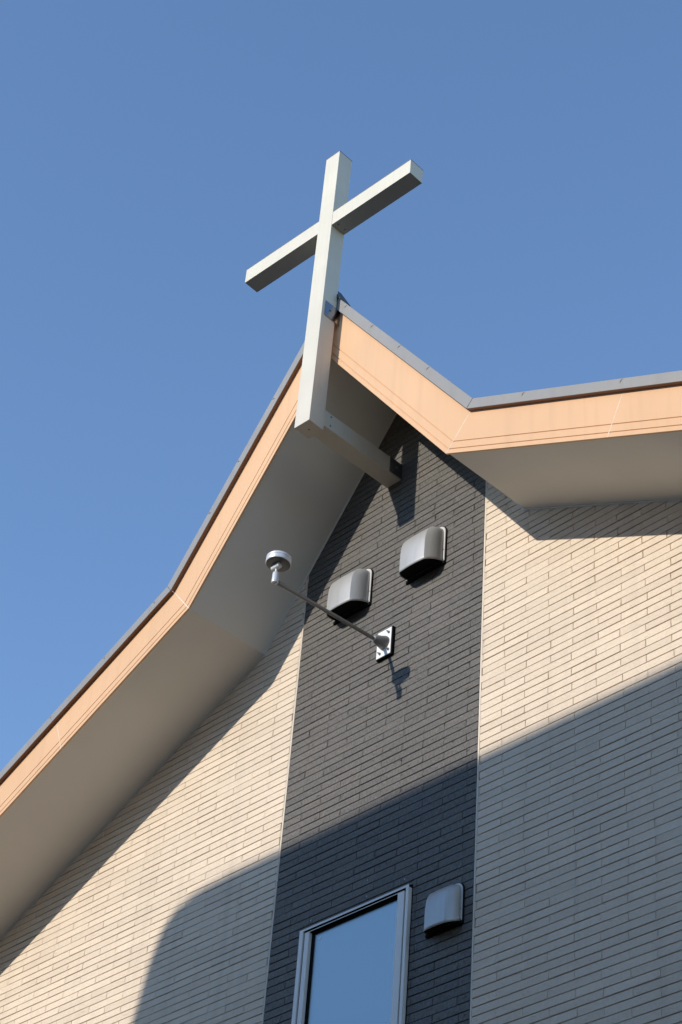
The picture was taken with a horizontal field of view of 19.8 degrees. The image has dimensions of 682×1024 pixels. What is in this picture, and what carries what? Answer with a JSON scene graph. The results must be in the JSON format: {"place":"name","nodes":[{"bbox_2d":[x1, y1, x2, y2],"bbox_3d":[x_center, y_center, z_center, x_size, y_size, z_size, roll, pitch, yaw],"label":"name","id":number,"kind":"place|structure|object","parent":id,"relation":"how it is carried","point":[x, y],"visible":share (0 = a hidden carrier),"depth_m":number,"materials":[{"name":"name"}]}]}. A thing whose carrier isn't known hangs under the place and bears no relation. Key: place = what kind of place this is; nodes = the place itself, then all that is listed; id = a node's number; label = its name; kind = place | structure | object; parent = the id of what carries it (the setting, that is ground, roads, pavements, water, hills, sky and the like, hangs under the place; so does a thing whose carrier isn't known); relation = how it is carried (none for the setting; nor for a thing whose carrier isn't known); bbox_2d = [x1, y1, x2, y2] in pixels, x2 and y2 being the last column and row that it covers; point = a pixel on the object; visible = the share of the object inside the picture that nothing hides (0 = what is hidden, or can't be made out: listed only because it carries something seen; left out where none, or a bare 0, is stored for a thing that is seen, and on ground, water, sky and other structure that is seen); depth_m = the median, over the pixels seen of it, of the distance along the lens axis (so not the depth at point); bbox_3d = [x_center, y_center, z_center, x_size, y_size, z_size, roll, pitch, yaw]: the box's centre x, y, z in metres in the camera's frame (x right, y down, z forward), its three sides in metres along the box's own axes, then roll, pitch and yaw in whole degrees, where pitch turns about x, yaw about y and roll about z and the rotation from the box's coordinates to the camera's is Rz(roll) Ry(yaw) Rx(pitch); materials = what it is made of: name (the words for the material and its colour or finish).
{"place":"outdoors","nodes":[
{"label":"outdoors","id":0,"kind":"place"},
{"bbox_2d":[0,291,681,1023],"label":"church building","id":1,"kind":"structure","parent":0,"point":[236,787],"depth_m":12.91,"materials":[{"name":"brick"}]},
{"bbox_2d":[266,550,395,662],"bbox_3d":[-0.079,0.638,13.205,1.138,0.258,0.172,34,-48,-30],"label":"floodlight","id":2,"kind":"object","parent":1,"relation":"attached to","point":[277,561],"visible":1,"depth_m":13.15,"materials":[{"name":"silver metal"}]},
{"bbox_2d":[245,151,422,487],"bbox_3d":[0.156,-1.533,15.097,0.987,2.947,1.791,34,-48,-30],"label":"cross","id":3,"kind":"object","parent":1,"relation":"attached to","point":[322,238],"visible":1,"depth_m":14.84,"materials":[{"name":"white paint"}]},
{"bbox_2d":[326,568,373,625],"bbox_3d":[0.044,0.575,14.051,0.170,0.367,0.378,34,-48,-30],"label":"vent hood","id":4,"kind":"object","parent":1,"relation":"attached to","point":[350,594],"visible":0.98,"depth_m":13.95,"materials":[{"name":"silver metal"}]},
{"bbox_2d":[291,884,412,1023],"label":"window","id":5,"kind":"structure","parent":1,"relation":"in","point":[352,967],"depth_m":12.01,"materials":[{"name":"blue glass"}]},
{"bbox_2d":[399,526,447,584],"bbox_3d":[0.553,0.269,13.630,0.170,0.367,0.378,34,-48,-30],"label":"vent hood","id":6,"kind":"object","parent":1,"relation":"attached to","point":[423,553],"visible":1,"depth_m":13.54,"materials":[{"name":"silver metal"}]},
{"bbox_2d":[424,883,465,938],"bbox_3d":[0.594,2.353,11.612,0.112,0.294,0.302,34,-48,-30],"label":"vent hood","id":7,"kind":"object","parent":1,"relation":"attached to","point":[444,909],"visible":1,"depth_m":11.55,"materials":[{"name":"silver metal"}]},
{"bbox_2d":[0,0,681,770],"label":"sky","id":8,"kind":"structure","parent":0,"point":[153,153],"materials":[{"name":"blue"}]}
]}

